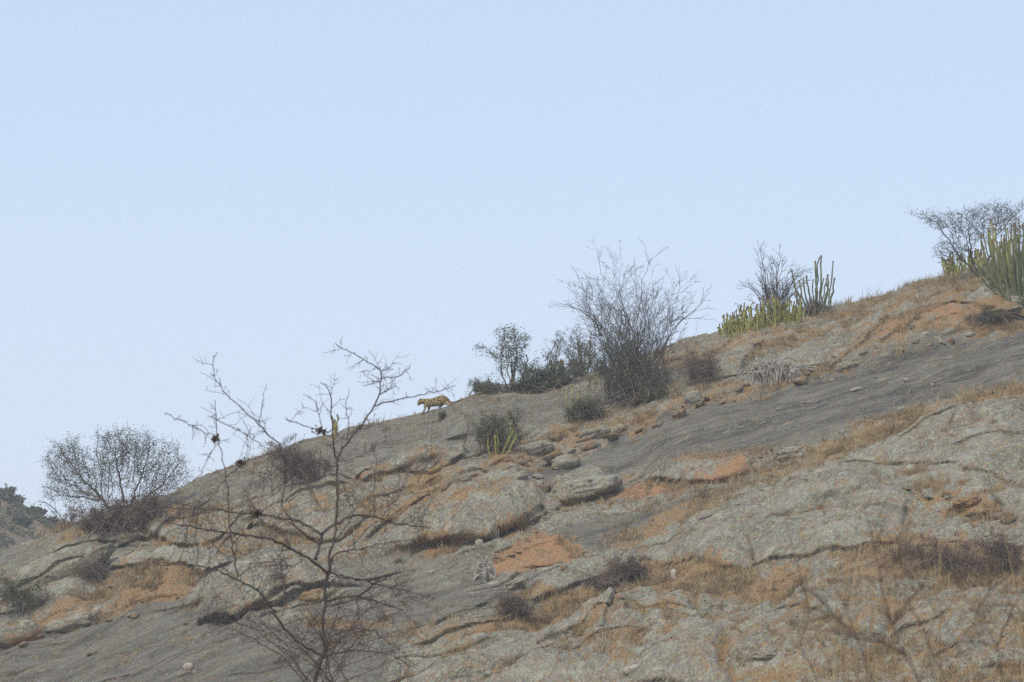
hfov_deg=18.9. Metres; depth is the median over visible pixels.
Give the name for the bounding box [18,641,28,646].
broken rock
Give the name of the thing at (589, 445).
broken rock
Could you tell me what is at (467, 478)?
broken rock
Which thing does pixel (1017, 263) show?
euphorbia
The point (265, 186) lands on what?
sky
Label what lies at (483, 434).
dome bush
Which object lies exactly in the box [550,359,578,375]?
euphorbia clump
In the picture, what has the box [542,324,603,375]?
bush
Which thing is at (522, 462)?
broken rock
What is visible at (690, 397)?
boulder
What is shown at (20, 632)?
boulder
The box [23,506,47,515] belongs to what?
distant tree
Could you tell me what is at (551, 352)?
forked shrub
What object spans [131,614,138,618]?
broken rock
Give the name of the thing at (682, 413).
broken rock
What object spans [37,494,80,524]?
bare sapling
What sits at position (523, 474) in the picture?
rock slab
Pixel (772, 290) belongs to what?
knotted tree
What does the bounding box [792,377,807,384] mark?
broken rock
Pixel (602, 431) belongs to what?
boulder
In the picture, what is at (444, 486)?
broken rock
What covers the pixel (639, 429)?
broken rock
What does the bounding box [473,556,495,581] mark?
dry shrub
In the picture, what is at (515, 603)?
scrub bush
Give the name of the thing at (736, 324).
euphorbia clump
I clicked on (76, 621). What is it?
boulder
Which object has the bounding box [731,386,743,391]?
broken rock
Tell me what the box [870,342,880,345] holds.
broken rock
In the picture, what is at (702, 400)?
broken rock
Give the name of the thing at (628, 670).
stone
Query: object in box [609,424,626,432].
boulder
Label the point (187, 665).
stone
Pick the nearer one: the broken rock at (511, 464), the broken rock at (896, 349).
the broken rock at (511, 464)
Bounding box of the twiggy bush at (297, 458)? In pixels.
[250,433,356,493]
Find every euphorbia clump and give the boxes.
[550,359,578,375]
[717,292,804,338]
[942,247,993,275]
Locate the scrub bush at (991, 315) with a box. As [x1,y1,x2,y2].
[959,297,1023,324]
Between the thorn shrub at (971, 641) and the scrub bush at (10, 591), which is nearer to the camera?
the thorn shrub at (971, 641)
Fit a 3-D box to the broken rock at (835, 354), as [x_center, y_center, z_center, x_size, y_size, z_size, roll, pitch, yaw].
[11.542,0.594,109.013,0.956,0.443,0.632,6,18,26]
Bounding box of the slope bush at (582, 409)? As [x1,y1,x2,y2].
[559,394,612,423]
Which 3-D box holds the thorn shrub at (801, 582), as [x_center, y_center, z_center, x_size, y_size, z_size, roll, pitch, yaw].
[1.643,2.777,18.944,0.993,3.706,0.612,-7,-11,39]
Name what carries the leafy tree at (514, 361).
on the hillside
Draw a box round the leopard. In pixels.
[417,395,463,413]
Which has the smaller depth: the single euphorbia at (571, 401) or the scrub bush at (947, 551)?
the scrub bush at (947, 551)
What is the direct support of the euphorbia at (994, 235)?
on the hillside
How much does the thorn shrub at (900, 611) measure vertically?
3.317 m
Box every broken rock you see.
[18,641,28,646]
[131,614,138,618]
[439,481,450,490]
[461,475,471,481]
[504,463,518,466]
[516,460,527,465]
[523,455,532,461]
[532,473,543,478]
[539,485,550,491]
[542,451,563,464]
[549,434,562,441]
[560,447,576,453]
[560,565,567,569]
[575,429,585,436]
[576,437,586,442]
[581,440,596,450]
[606,432,618,439]
[634,426,643,432]
[652,421,663,427]
[673,409,686,417]
[697,397,704,404]
[717,399,726,404]
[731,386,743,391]
[740,381,750,386]
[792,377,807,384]
[828,350,843,360]
[832,361,857,369]
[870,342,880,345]
[893,347,904,353]
[913,314,921,319]
[921,489,934,498]
[933,336,945,344]
[942,328,955,335]
[947,337,954,343]
[962,329,974,336]
[975,320,983,325]
[993,512,1003,519]
[1000,516,1015,523]
[1003,511,1014,515]
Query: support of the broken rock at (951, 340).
on the hillside
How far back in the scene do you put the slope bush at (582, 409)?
108.25 m
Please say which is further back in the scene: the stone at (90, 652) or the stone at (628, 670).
the stone at (90, 652)
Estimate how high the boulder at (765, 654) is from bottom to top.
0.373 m
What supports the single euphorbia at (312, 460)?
on the hillside
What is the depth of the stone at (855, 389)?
104.52 m
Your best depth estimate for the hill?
239.50 m
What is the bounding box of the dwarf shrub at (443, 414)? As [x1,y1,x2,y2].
[437,410,446,421]
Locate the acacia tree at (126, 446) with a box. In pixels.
[38,422,200,524]
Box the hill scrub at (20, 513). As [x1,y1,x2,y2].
[0,483,67,547]
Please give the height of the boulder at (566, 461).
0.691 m
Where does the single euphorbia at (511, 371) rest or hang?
on the hillside
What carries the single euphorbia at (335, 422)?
on the hillside
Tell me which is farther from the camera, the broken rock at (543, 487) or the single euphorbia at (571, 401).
the single euphorbia at (571, 401)
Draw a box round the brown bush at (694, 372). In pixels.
[671,343,728,386]
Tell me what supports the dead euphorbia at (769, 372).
on the hillside
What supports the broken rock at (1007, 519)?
on the hillside
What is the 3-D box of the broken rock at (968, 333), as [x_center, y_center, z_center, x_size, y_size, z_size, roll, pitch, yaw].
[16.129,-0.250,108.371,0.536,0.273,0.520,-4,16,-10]
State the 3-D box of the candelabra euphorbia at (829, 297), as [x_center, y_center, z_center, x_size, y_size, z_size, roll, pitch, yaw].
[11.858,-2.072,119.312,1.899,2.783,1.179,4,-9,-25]
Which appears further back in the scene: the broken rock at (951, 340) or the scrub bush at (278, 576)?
the broken rock at (951, 340)
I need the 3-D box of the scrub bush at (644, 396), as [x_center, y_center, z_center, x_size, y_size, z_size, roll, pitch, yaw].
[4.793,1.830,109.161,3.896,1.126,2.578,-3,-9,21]
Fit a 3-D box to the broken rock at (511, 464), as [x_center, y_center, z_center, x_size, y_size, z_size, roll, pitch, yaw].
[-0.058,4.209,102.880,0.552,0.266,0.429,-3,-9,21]
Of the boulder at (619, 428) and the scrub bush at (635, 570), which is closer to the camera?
the scrub bush at (635, 570)
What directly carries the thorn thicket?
on the hillside
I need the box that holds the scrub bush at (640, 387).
[603,371,672,400]
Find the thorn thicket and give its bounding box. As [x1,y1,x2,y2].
[51,472,211,537]
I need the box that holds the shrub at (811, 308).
[792,291,826,315]
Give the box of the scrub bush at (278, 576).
[252,563,295,598]
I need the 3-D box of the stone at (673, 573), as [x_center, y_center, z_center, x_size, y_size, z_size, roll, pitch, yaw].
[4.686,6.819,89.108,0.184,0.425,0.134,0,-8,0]
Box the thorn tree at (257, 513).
[124,340,454,681]
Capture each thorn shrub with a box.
[723,496,847,681]
[778,538,1023,681]
[787,485,1004,681]
[941,523,1023,681]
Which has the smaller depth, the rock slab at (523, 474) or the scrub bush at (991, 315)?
the rock slab at (523, 474)
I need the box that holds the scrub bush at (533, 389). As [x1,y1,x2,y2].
[492,373,558,393]
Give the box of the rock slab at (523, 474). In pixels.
[510,470,528,478]
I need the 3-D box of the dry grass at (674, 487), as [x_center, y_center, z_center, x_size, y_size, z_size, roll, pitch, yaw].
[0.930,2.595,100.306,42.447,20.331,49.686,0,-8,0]
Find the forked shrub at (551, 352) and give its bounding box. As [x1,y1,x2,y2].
[541,330,565,368]
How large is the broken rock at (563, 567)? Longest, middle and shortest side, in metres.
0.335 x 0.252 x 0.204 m
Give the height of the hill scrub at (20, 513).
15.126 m
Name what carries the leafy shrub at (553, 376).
on the hillside
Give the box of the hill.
[0,499,51,549]
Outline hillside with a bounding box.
[0,260,1023,681]
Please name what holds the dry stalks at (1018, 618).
on the hillside
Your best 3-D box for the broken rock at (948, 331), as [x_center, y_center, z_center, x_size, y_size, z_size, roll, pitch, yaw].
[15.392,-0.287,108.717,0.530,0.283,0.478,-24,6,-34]
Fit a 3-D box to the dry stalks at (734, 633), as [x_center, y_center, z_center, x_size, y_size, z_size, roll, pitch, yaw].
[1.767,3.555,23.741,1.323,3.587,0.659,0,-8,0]
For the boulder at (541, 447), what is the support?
on the hillside
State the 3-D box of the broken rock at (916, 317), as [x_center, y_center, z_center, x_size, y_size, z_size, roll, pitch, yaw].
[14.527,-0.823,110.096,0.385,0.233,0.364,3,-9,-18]
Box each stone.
[86,650,96,655]
[177,671,189,676]
[183,663,192,669]
[475,539,482,544]
[622,664,639,674]
[670,569,676,580]
[850,387,861,391]
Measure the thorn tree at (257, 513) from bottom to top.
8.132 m
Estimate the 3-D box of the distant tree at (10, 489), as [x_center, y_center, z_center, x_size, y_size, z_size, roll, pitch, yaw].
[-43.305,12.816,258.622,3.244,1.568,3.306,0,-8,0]
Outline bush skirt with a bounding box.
[555,296,676,404]
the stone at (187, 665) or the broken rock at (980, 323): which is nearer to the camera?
the stone at (187, 665)
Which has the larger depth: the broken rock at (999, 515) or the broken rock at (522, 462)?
the broken rock at (522, 462)
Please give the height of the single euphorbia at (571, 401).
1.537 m
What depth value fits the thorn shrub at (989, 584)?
17.86 m
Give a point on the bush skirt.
(643, 369)
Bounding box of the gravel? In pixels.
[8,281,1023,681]
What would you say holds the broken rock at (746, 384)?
on the hillside
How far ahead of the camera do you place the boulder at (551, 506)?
97.95 m
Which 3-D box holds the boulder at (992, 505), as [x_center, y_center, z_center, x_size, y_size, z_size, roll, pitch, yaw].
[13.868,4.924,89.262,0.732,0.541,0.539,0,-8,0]
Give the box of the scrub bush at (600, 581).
[572,560,633,592]
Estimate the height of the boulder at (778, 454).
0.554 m
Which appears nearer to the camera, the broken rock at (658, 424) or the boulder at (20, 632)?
the boulder at (20, 632)
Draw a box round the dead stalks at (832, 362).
[807,350,839,369]
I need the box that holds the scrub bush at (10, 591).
[0,565,54,613]
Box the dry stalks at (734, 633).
[655,569,809,681]
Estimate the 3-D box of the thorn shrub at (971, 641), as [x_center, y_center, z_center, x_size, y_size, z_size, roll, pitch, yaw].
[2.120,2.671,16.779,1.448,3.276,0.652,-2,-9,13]
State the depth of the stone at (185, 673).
89.22 m
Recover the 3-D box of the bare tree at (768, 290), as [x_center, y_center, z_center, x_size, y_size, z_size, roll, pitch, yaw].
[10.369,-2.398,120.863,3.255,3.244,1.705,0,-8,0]
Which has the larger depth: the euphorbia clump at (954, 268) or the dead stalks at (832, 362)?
the euphorbia clump at (954, 268)
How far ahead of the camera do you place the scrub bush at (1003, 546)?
83.88 m
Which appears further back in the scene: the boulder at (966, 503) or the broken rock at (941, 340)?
the broken rock at (941, 340)
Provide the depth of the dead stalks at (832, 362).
107.86 m
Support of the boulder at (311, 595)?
on the hillside
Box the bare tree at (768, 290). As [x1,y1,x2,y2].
[734,242,813,318]
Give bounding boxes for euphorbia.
[301,450,329,479]
[332,414,338,437]
[487,420,518,457]
[505,344,527,392]
[564,385,579,422]
[577,340,590,373]
[735,355,818,386]
[791,255,834,316]
[974,218,1023,310]
[980,220,1017,285]
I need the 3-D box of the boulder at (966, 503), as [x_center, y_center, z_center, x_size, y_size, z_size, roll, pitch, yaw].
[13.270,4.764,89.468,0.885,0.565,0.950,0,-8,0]
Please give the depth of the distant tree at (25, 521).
240.22 m
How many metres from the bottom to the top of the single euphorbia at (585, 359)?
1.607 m
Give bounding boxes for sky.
[0,0,1023,521]
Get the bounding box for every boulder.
[0,620,42,647]
[43,612,96,633]
[299,588,321,602]
[492,542,510,552]
[502,575,535,590]
[511,439,554,455]
[542,501,562,513]
[549,474,622,494]
[551,453,579,469]
[578,425,610,440]
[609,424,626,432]
[683,390,701,404]
[750,649,777,659]
[773,446,808,460]
[951,495,981,511]
[978,306,1023,314]
[980,501,1001,512]
[1003,296,1023,304]
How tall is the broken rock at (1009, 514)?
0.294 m
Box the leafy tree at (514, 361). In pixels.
[467,323,544,394]
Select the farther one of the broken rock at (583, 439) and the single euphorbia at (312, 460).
the broken rock at (583, 439)
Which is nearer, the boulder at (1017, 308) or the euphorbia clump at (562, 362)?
the boulder at (1017, 308)
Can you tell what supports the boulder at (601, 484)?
on the hillside
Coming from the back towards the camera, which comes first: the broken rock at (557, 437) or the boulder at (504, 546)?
the broken rock at (557, 437)
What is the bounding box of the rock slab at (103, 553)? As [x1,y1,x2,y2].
[36,542,115,582]
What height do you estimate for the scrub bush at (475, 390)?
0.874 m
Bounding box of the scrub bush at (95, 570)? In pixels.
[47,556,125,582]
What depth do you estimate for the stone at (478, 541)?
95.27 m
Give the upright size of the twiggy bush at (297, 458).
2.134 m
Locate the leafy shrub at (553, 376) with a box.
[476,350,597,394]
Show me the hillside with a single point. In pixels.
(484, 508)
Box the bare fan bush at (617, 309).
[548,240,713,399]
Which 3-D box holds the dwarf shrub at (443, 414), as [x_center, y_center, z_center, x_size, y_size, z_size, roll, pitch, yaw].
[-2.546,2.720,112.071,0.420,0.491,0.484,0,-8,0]
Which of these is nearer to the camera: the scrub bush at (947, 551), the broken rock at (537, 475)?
the scrub bush at (947, 551)
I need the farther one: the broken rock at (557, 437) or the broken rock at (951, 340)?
the broken rock at (951, 340)
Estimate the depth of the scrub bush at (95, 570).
101.54 m
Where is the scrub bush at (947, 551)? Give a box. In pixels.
[865,524,1022,576]
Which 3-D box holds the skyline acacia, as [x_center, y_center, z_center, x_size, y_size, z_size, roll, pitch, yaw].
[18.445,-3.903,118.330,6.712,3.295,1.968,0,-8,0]
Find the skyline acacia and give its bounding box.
[907,198,1023,277]
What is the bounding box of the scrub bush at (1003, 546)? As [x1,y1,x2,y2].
[955,525,1023,575]
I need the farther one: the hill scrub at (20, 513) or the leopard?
the hill scrub at (20, 513)
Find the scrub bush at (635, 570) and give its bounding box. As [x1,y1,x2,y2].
[589,546,659,582]
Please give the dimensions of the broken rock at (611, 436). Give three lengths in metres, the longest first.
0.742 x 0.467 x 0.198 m
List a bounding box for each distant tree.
[0,486,17,493]
[0,492,25,506]
[12,515,33,527]
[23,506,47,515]
[39,516,57,523]
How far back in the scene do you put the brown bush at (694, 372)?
108.60 m
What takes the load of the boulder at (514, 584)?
on the hillside
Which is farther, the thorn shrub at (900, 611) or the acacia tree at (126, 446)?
the acacia tree at (126, 446)
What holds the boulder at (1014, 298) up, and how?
on the hillside
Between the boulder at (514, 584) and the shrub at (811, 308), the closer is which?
the boulder at (514, 584)
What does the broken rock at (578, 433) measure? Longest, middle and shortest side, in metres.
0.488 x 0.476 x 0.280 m
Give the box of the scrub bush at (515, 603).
[488,588,547,619]
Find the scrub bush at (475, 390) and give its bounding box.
[465,377,503,395]
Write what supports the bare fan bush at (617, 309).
on the hillside
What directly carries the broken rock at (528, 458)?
on the hillside
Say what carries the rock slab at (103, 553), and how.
on the hillside
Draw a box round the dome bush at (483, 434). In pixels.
[458,408,528,453]
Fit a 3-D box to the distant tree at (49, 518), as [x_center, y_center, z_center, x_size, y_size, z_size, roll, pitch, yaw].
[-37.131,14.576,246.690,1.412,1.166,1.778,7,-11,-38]
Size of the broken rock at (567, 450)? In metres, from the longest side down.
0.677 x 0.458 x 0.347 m
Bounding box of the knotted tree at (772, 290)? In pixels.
[762,278,786,303]
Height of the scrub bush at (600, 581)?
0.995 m
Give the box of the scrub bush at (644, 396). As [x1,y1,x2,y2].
[599,376,686,409]
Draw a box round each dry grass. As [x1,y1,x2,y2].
[0,253,1023,681]
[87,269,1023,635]
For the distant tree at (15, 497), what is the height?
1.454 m
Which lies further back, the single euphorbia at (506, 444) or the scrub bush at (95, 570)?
the single euphorbia at (506, 444)
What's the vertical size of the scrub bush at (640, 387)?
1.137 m
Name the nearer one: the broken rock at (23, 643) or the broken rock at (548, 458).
the broken rock at (23, 643)
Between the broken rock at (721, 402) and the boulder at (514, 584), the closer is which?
the boulder at (514, 584)
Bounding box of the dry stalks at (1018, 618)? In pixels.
[793,513,1023,681]
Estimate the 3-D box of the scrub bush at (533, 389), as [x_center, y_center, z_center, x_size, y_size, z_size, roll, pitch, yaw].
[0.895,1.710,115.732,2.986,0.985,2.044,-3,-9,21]
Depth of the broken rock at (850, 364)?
107.16 m

